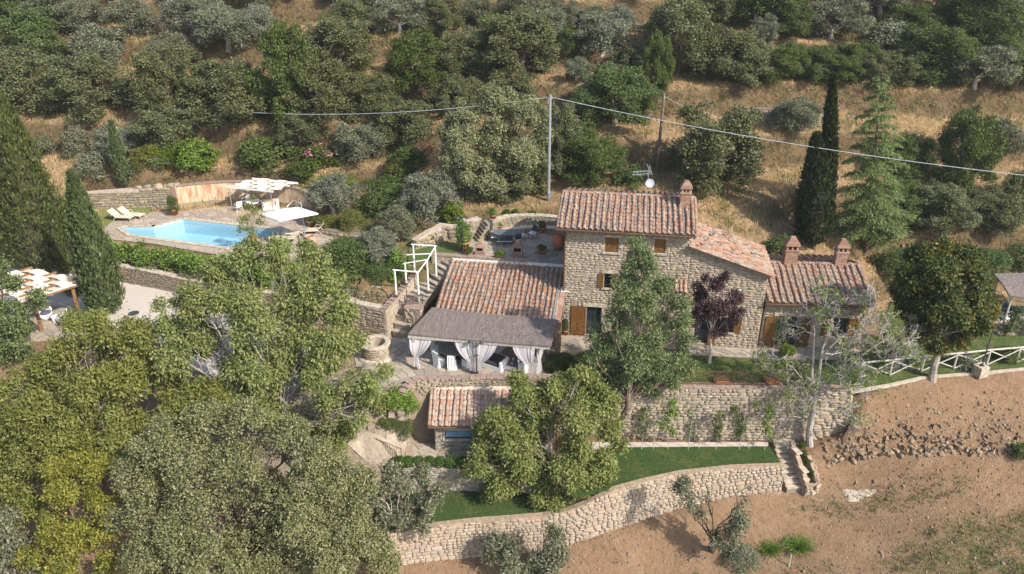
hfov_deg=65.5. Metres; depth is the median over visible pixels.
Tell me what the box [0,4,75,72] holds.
oak tree
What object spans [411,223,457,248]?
patio wall
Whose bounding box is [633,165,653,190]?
aerial
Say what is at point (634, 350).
robinia tree
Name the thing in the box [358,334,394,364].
well
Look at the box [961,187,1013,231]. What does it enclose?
oak tree
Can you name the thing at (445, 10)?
oak tree
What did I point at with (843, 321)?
window
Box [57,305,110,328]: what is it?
rose hedge
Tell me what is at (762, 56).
oak tree
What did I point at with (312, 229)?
sun lounger
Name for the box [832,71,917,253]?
cedar tree
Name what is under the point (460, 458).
box ball
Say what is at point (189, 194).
plaster wall
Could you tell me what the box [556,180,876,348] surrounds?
farmhouse
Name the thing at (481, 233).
patio steps
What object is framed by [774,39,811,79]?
oak tree
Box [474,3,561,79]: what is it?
oak tree
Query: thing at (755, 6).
oak tree
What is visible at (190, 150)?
shrub
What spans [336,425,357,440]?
shrub
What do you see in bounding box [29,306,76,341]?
terrace
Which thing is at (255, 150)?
shrub
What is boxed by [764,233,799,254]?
shrub
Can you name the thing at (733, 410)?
climber
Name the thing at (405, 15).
olive tree
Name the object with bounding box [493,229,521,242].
patio table
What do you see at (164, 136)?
oak tree
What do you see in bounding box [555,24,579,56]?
oak tree
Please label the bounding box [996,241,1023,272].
shrub
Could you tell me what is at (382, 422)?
shrub
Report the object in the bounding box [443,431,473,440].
window
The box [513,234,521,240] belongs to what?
garden chair
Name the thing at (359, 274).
lawn
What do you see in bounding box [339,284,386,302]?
herb hedge
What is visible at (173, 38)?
olive tree
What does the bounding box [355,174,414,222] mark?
shrub
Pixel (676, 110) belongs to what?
scrub
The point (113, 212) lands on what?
sun lounger
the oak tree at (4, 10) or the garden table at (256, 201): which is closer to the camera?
the garden table at (256, 201)
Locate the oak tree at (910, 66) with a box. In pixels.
[882,48,931,87]
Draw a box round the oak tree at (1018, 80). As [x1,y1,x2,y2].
[998,55,1023,91]
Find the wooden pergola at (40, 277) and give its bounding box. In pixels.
[0,266,86,331]
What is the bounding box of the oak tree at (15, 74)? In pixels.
[0,38,73,117]
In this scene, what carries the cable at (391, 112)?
attached to the utility pole at (549, 156)
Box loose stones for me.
[125,0,1023,573]
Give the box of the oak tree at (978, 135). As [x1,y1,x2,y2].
[931,103,1009,190]
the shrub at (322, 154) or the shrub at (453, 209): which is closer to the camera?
the shrub at (453, 209)
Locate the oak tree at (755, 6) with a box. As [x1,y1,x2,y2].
[729,0,801,21]
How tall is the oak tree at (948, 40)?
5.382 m
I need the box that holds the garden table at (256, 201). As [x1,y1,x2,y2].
[247,199,259,206]
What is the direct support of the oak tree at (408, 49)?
on the ground at (772, 518)
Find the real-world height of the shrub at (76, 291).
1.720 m
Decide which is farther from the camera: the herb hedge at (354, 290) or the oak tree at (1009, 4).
the oak tree at (1009, 4)
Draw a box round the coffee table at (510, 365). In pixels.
[505,356,520,369]
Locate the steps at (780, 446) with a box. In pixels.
[771,438,800,493]
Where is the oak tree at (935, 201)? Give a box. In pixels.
[896,177,966,233]
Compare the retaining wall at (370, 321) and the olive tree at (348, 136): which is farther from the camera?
the olive tree at (348, 136)
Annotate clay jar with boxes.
[303,234,316,242]
[552,232,563,250]
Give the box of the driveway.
[0,268,314,390]
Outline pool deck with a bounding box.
[104,205,333,261]
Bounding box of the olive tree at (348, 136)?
[329,121,389,163]
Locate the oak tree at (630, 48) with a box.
[607,42,654,76]
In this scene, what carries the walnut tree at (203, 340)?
on the ground at (772, 518)
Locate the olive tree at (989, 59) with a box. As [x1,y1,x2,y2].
[945,43,1023,89]
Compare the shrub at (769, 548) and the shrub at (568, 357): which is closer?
the shrub at (769, 548)
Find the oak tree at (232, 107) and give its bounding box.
[169,55,282,131]
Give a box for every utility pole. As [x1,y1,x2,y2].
[547,94,551,200]
[655,93,664,172]
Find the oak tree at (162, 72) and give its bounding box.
[122,42,211,130]
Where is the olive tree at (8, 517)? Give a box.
[0,502,69,573]
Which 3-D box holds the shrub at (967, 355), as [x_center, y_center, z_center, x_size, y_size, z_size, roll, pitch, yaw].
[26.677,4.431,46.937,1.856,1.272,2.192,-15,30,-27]
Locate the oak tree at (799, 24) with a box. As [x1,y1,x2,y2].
[762,0,816,38]
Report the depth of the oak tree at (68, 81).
65.58 m
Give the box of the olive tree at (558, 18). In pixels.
[527,7,566,39]
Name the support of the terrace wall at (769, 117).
on the ground at (772, 518)
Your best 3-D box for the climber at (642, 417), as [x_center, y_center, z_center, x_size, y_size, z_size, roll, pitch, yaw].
[7.323,7.859,44.530,0.991,3.130,0.755,0,26,0]
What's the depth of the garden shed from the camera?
44.63 m
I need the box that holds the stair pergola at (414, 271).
[393,244,437,302]
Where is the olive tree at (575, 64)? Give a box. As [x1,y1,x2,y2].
[563,56,594,81]
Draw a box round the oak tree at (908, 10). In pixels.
[875,2,946,41]
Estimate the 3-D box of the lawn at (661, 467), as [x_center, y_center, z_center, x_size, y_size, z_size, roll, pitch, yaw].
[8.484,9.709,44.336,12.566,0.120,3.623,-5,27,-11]
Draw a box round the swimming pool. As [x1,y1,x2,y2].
[116,217,289,248]
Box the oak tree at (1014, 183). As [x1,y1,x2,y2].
[999,170,1023,225]
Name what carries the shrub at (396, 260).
on the ground at (772, 518)
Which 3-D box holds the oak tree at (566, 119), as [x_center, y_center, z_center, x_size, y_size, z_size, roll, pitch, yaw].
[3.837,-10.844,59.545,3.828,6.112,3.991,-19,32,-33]
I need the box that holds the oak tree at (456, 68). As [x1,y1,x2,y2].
[432,50,467,75]
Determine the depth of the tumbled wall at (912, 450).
44.78 m
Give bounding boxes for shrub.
[29,133,60,155]
[58,125,92,158]
[63,276,81,296]
[74,149,112,182]
[118,157,145,175]
[129,143,168,173]
[144,150,172,170]
[147,142,205,164]
[174,136,221,173]
[232,133,294,174]
[234,194,266,235]
[280,160,313,181]
[287,142,342,171]
[296,169,360,192]
[313,213,339,232]
[313,264,346,290]
[315,235,379,288]
[331,0,369,13]
[336,248,376,271]
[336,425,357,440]
[338,207,371,232]
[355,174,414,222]
[362,259,392,286]
[376,417,389,429]
[381,145,429,179]
[381,387,422,414]
[384,156,415,183]
[384,248,410,284]
[385,416,400,432]
[397,418,414,441]
[439,200,466,223]
[476,13,506,33]
[541,354,569,372]
[542,352,581,371]
[610,163,647,189]
[722,540,762,573]
[754,538,784,559]
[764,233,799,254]
[779,532,819,558]
[870,246,913,284]
[944,351,981,372]
[976,246,1014,284]
[987,344,1023,364]
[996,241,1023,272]
[1006,440,1023,462]
[1010,317,1023,336]
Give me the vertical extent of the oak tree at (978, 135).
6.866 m
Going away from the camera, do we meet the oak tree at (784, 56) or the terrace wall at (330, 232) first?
the terrace wall at (330, 232)
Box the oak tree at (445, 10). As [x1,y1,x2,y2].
[414,0,465,35]
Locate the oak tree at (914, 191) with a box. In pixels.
[873,176,926,224]
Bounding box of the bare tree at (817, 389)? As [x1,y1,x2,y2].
[749,274,935,447]
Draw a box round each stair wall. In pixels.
[381,272,416,336]
[403,297,424,334]
[787,440,809,494]
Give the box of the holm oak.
[93,396,405,573]
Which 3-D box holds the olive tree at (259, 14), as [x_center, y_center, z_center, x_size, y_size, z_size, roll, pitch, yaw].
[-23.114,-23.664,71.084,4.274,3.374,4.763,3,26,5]
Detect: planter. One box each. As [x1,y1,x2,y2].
[536,245,546,252]
[713,376,729,383]
[764,376,780,383]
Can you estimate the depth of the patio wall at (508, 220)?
56.26 m
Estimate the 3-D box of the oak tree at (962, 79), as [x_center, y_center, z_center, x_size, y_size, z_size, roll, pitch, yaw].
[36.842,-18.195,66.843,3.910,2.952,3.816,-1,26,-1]
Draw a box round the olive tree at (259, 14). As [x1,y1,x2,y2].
[231,1,275,39]
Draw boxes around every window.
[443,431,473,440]
[601,273,611,289]
[602,237,619,254]
[653,245,666,255]
[721,317,734,334]
[828,318,847,337]
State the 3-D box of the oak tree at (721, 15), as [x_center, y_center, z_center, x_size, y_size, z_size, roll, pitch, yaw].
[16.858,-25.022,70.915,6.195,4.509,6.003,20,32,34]
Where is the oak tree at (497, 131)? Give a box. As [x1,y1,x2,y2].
[433,80,556,202]
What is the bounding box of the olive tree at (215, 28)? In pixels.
[189,0,258,52]
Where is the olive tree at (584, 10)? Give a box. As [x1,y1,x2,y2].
[573,4,607,23]
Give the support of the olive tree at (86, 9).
on the ground at (772, 518)
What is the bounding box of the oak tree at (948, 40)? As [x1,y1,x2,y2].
[891,20,981,87]
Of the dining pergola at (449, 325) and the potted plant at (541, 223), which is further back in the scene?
the potted plant at (541, 223)
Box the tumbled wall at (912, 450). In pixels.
[820,391,1022,465]
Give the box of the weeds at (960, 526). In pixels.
[693,473,1023,573]
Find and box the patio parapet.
[431,252,563,264]
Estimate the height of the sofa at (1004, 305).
0.772 m
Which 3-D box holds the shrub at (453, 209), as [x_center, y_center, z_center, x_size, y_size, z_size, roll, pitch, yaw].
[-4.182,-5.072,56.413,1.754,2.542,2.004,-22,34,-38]
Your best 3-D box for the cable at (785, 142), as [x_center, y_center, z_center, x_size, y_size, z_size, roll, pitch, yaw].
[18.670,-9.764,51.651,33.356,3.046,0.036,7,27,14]
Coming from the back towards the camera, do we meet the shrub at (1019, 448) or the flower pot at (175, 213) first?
the flower pot at (175, 213)
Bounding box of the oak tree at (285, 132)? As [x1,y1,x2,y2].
[268,111,330,147]
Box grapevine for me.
[225,258,304,288]
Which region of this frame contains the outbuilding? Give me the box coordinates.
[435,258,568,353]
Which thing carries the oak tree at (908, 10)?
on the ground at (772, 518)
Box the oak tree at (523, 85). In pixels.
[485,68,539,113]
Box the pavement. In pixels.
[561,335,861,360]
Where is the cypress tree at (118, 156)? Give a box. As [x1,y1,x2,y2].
[106,117,130,187]
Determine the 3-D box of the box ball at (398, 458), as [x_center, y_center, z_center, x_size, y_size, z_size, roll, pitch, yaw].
[-6.188,9.616,43.567,0.896,0.885,0.883,-1,26,-1]
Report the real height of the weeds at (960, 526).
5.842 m
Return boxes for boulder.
[150,183,163,190]
[361,363,377,374]
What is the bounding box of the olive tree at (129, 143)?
[88,122,144,156]
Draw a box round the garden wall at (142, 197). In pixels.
[88,187,171,209]
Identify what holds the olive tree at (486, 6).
on the ground at (772, 518)
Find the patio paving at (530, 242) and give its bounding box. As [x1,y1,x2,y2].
[469,233,563,260]
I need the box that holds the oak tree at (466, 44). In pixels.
[434,24,500,77]
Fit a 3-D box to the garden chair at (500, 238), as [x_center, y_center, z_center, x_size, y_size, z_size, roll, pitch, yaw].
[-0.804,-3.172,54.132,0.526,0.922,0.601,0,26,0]
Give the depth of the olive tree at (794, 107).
61.61 m
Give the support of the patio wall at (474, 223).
on the patio paving at (530, 242)
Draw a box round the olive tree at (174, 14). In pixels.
[153,0,217,38]
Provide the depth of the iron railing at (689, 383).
44.80 m
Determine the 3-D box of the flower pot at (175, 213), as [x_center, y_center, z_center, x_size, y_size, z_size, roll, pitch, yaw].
[-25.750,-5.723,60.647,0.734,0.520,0.734,0,26,0]
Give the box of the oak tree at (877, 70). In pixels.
[848,49,904,88]
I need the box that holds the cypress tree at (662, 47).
[642,28,675,96]
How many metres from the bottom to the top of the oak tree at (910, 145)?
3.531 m
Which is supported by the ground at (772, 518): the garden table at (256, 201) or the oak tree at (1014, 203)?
the oak tree at (1014, 203)
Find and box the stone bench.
[488,224,562,239]
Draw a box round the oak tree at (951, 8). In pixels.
[922,0,1023,42]
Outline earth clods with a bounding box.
[405,390,1023,573]
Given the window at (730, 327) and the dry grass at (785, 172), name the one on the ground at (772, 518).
the dry grass at (785, 172)
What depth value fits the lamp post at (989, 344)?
45.31 m
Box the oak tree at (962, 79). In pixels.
[924,52,980,86]
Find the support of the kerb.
on the ground at (772, 518)
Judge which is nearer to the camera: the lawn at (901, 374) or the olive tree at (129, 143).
the lawn at (901, 374)
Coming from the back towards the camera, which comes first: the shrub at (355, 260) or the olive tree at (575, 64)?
the olive tree at (575, 64)
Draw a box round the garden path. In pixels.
[336,399,407,464]
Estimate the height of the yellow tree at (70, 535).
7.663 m
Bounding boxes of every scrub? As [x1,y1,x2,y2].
[46,0,1014,252]
[58,5,1020,213]
[75,0,1023,249]
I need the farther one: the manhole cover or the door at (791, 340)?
the manhole cover
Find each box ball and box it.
[391,455,405,468]
[403,455,414,467]
[412,455,422,466]
[422,455,434,468]
[433,456,445,468]
[445,455,456,468]
[456,455,467,469]
[799,442,805,448]
[800,450,806,456]
[808,469,814,476]
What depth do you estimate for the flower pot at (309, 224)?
58.31 m
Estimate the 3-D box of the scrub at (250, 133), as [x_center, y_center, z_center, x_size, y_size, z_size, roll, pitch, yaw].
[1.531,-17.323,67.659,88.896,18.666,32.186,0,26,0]
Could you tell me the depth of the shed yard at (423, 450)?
44.91 m
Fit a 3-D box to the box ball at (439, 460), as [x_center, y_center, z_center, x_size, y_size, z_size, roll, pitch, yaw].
[-3.976,9.617,43.694,0.760,0.751,0.780,0,26,-1]
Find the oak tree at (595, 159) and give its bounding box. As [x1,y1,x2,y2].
[560,130,629,187]
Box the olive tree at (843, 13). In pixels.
[802,0,876,39]
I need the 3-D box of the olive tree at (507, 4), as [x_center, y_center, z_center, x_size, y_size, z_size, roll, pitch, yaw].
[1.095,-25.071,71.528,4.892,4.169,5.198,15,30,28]
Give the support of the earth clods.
on the ground at (772, 518)
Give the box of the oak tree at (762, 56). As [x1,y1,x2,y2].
[710,37,776,88]
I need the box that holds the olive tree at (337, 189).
[306,170,363,215]
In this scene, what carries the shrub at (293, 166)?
on the ground at (772, 518)
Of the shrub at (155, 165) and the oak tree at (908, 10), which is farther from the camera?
the oak tree at (908, 10)
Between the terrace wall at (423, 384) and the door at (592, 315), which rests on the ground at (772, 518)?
the terrace wall at (423, 384)
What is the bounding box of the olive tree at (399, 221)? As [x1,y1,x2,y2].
[376,203,421,239]
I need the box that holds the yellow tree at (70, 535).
[10,436,122,573]
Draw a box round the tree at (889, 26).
[858,16,911,49]
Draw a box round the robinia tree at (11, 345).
[0,253,51,376]
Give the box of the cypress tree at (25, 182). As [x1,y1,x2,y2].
[0,89,70,272]
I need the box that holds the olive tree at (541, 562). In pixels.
[476,519,574,573]
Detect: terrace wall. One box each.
[319,228,374,238]
[398,373,566,432]
[634,24,650,34]
[734,106,823,127]
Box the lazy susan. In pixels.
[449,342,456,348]
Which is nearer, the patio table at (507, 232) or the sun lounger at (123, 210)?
the patio table at (507, 232)
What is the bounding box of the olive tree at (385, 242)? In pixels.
[357,225,401,264]
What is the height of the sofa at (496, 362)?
0.772 m
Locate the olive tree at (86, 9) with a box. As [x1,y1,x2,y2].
[49,0,109,32]
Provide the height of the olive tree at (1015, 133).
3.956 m
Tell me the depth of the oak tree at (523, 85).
64.15 m
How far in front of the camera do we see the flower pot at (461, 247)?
53.24 m
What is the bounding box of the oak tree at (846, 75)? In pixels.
[820,53,866,82]
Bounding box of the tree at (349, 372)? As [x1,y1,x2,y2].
[340,361,401,406]
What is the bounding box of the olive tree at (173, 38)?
[142,29,204,72]
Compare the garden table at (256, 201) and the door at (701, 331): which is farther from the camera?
the garden table at (256, 201)
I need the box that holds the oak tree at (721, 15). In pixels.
[664,0,738,29]
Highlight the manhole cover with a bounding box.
[128,311,138,315]
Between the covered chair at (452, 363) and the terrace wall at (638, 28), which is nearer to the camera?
the covered chair at (452, 363)
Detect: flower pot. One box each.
[168,207,177,215]
[306,220,314,226]
[458,240,469,252]
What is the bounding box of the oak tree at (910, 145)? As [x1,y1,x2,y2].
[872,131,938,179]
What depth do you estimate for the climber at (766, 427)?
44.38 m
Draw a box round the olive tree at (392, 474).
[344,458,450,543]
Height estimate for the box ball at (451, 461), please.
0.828 m
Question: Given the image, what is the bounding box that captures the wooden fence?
[858,346,1023,377]
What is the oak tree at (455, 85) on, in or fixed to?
on the ground at (772, 518)
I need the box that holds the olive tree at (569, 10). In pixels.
[542,0,578,28]
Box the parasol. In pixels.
[258,200,317,238]
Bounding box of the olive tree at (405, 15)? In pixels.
[370,0,433,33]
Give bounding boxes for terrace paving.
[354,336,566,391]
[563,335,862,360]
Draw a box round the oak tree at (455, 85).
[425,72,488,118]
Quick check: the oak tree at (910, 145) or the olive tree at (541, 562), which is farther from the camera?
the oak tree at (910, 145)
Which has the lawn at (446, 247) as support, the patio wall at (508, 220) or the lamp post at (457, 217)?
the lamp post at (457, 217)
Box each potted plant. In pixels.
[166,194,180,212]
[304,209,315,224]
[454,219,473,248]
[465,246,472,254]
[488,207,496,215]
[496,250,504,257]
[538,220,546,230]
[538,243,545,251]
[562,318,568,334]
[777,343,797,358]
[886,337,900,348]
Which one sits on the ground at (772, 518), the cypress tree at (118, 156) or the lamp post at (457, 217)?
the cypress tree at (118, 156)
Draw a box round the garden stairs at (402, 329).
[392,261,454,337]
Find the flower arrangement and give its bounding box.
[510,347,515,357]
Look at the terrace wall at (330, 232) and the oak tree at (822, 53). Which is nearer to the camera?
the terrace wall at (330, 232)
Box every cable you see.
[115,97,547,114]
[552,97,1023,175]
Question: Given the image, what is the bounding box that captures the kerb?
[849,367,1023,393]
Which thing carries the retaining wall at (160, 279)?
on the ground at (772, 518)
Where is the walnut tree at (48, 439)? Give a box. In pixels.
[0,305,233,529]
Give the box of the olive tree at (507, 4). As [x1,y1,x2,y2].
[499,0,548,28]
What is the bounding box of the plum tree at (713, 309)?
[688,268,747,363]
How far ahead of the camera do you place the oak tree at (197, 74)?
65.14 m
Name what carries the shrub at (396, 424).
on the ground at (772, 518)
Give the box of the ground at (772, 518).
[0,0,1023,573]
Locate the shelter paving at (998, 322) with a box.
[993,305,1023,335]
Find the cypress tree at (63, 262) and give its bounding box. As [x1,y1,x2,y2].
[40,192,72,274]
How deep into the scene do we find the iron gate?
50.05 m
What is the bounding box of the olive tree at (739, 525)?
[668,473,755,554]
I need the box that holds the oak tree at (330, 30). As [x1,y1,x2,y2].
[291,11,378,84]
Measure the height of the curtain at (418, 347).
2.000 m
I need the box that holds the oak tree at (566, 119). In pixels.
[538,101,587,177]
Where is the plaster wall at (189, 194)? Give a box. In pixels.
[170,180,316,211]
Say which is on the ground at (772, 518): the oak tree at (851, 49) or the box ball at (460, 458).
the oak tree at (851, 49)
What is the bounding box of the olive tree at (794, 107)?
[770,95,823,133]
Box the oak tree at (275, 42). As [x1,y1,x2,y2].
[244,18,317,131]
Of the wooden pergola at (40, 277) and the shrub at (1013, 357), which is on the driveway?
the wooden pergola at (40, 277)
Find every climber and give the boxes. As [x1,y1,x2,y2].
[635,404,651,449]
[656,396,680,449]
[685,398,699,448]
[712,410,726,449]
[727,400,760,449]
[760,402,778,449]
[999,304,1023,335]
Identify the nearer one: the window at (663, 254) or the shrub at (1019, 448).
the shrub at (1019, 448)
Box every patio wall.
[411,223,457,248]
[463,216,481,237]
[489,213,557,230]
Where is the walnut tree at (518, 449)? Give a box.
[457,362,632,513]
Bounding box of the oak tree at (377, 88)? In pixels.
[340,68,402,124]
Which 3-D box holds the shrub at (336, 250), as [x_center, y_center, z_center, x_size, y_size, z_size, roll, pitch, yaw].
[-10.599,-1.803,51.723,4.129,3.214,4.682,2,26,4]
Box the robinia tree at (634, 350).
[581,231,700,440]
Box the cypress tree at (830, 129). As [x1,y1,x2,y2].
[819,71,840,228]
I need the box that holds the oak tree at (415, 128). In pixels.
[369,94,433,146]
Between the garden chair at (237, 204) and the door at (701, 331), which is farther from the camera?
the garden chair at (237, 204)
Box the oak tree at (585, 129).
[553,122,602,169]
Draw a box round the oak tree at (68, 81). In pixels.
[26,48,138,125]
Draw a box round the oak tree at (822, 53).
[791,44,844,84]
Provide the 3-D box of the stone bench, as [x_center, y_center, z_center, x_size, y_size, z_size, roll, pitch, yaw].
[0.942,-3.790,56.114,5.369,0.770,1.328,-4,27,-9]
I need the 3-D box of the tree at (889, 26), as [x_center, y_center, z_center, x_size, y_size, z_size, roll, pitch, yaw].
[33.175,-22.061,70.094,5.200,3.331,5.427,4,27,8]
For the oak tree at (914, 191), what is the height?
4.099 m
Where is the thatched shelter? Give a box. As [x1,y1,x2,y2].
[992,273,1023,324]
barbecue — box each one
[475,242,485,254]
[512,240,522,257]
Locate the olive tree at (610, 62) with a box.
[592,60,620,81]
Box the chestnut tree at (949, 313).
[886,234,1006,383]
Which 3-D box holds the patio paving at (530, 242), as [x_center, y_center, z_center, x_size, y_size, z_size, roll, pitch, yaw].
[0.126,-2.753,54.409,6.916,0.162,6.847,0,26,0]
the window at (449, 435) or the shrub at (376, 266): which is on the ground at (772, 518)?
the shrub at (376, 266)
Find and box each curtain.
[409,338,430,368]
[455,342,474,370]
[477,344,496,370]
[513,347,534,373]
[536,349,543,373]
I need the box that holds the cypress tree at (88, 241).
[61,167,127,314]
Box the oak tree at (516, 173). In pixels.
[472,140,552,205]
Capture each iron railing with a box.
[374,438,401,455]
[634,370,801,385]
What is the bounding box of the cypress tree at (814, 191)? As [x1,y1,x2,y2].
[790,129,839,250]
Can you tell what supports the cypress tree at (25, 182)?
on the ground at (772, 518)
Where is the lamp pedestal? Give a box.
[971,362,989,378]
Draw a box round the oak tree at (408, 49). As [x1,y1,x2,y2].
[382,28,458,92]
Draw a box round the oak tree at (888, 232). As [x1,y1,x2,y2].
[846,198,909,244]
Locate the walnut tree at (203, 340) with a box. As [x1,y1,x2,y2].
[144,232,393,465]
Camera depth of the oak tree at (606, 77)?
61.17 m
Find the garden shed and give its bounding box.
[427,386,549,450]
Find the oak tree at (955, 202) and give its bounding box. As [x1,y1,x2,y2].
[904,181,983,236]
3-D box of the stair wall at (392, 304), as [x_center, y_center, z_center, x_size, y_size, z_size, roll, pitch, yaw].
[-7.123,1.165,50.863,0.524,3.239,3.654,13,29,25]
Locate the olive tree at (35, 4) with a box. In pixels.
[16,0,82,32]
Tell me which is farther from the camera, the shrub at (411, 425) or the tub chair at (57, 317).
the tub chair at (57, 317)
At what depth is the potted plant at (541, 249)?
52.64 m
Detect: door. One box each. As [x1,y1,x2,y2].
[586,307,600,333]
[694,314,708,342]
[774,316,797,344]
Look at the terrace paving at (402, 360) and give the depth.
47.07 m
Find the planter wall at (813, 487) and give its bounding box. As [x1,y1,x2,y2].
[803,455,821,496]
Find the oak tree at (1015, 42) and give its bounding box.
[972,31,1023,71]
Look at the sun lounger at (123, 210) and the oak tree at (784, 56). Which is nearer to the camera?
the sun lounger at (123, 210)
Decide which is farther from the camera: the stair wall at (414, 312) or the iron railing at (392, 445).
the stair wall at (414, 312)
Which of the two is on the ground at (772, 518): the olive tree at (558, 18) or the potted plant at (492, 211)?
the olive tree at (558, 18)
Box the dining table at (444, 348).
[438,341,460,359]
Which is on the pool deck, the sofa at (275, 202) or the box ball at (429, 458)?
the sofa at (275, 202)
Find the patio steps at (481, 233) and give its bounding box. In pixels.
[474,220,489,241]
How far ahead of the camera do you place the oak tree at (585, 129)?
60.00 m
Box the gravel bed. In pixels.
[589,442,767,450]
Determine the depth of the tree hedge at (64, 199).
56.02 m
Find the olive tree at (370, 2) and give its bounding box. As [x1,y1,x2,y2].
[363,0,395,5]
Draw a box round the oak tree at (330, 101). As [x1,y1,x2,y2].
[269,55,367,130]
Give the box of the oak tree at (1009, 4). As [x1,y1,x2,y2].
[978,0,1023,39]
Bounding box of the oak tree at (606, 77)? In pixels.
[569,62,665,129]
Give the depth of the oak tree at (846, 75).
65.69 m
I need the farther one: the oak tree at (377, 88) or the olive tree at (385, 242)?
the oak tree at (377, 88)
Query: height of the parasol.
3.028 m
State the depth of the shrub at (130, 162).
62.01 m
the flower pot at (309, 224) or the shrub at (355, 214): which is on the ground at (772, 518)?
the shrub at (355, 214)
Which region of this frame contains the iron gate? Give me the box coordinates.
[404,293,422,304]
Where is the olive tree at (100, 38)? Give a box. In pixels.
[66,20,129,72]
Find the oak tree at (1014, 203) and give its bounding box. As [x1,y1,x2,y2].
[967,185,1023,237]
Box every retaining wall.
[68,262,288,317]
[290,296,386,335]
[387,462,783,566]
[402,463,543,493]
[566,380,852,441]
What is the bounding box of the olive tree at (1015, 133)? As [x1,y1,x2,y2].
[981,116,1023,160]
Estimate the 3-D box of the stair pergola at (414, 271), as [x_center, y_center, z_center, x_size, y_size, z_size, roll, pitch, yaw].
[-6.085,-0.717,50.395,1.645,3.568,2.889,13,29,24]
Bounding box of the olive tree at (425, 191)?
[395,169,467,227]
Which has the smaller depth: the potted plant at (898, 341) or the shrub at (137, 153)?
the potted plant at (898, 341)
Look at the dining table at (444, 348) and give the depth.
47.18 m
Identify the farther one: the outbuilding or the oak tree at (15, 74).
the oak tree at (15, 74)
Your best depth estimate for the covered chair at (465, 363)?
46.67 m
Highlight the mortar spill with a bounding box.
[843,489,875,501]
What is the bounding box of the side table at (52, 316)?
[49,313,57,322]
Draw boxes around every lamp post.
[455,216,468,253]
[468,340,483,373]
[980,330,999,365]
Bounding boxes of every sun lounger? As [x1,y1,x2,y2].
[107,208,135,220]
[118,206,145,219]
[268,233,297,241]
[281,227,308,235]
[300,221,323,234]
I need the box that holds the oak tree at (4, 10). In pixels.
[0,0,52,18]
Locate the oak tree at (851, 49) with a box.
[831,39,888,81]
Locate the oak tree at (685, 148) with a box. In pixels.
[661,99,767,197]
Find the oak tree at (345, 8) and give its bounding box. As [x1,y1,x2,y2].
[327,0,375,33]
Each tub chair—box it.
[38,305,51,319]
[55,308,67,322]
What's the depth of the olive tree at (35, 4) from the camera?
71.84 m
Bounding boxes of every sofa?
[262,198,279,209]
[477,352,508,372]
[494,345,506,352]
[517,357,537,373]
[997,302,1013,319]
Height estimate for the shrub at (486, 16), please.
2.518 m
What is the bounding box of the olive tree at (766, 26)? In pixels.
[749,13,781,42]
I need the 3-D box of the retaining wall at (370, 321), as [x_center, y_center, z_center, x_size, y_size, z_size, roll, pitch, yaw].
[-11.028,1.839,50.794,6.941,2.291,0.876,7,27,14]
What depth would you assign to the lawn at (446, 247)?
53.70 m
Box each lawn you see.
[96,208,151,224]
[327,240,363,279]
[377,492,547,531]
[408,241,462,261]
[559,446,780,498]
[571,296,1023,387]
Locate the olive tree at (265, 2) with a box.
[254,0,272,6]
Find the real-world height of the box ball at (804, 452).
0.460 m
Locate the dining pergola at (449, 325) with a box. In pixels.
[408,307,557,374]
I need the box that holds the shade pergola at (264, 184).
[226,178,297,210]
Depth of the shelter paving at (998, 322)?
51.22 m
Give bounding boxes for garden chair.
[234,201,243,212]
[496,236,503,246]
[504,236,511,244]
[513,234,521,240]
[528,224,537,234]
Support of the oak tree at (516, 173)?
on the ground at (772, 518)
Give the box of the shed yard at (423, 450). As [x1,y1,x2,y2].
[409,442,551,461]
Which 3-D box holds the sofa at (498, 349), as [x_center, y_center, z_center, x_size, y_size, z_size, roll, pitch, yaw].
[-1.000,3.497,48.432,0.800,0.772,1.500,14,30,27]
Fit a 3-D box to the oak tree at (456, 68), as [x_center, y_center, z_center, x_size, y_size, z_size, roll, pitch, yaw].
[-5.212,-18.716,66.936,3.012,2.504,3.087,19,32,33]
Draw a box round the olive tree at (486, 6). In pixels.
[458,0,498,26]
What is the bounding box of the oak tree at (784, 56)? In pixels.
[752,44,803,85]
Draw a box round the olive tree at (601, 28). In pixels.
[573,9,634,56]
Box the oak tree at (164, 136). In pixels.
[126,100,208,154]
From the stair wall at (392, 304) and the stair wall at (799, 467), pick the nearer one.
the stair wall at (799, 467)
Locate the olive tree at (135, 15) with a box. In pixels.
[98,0,161,35]
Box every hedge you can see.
[51,194,105,233]
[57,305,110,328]
[105,257,199,280]
[106,236,230,273]
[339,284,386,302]
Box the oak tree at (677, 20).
[636,0,725,82]
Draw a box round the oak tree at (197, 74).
[182,58,251,117]
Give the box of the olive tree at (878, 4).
[866,0,912,18]
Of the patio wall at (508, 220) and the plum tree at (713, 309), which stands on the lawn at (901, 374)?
the plum tree at (713, 309)
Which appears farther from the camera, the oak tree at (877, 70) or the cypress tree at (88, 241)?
the oak tree at (877, 70)
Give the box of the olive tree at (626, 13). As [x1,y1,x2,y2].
[607,3,638,34]
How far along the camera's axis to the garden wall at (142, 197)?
61.69 m
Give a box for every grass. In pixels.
[3,0,1023,304]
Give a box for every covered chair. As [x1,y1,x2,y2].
[430,340,440,355]
[432,351,444,368]
[447,356,457,370]
[461,358,469,368]
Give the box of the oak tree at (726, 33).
[689,21,761,87]
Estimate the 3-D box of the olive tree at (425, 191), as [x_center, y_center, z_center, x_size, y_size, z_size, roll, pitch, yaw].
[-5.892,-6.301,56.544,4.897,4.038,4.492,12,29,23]

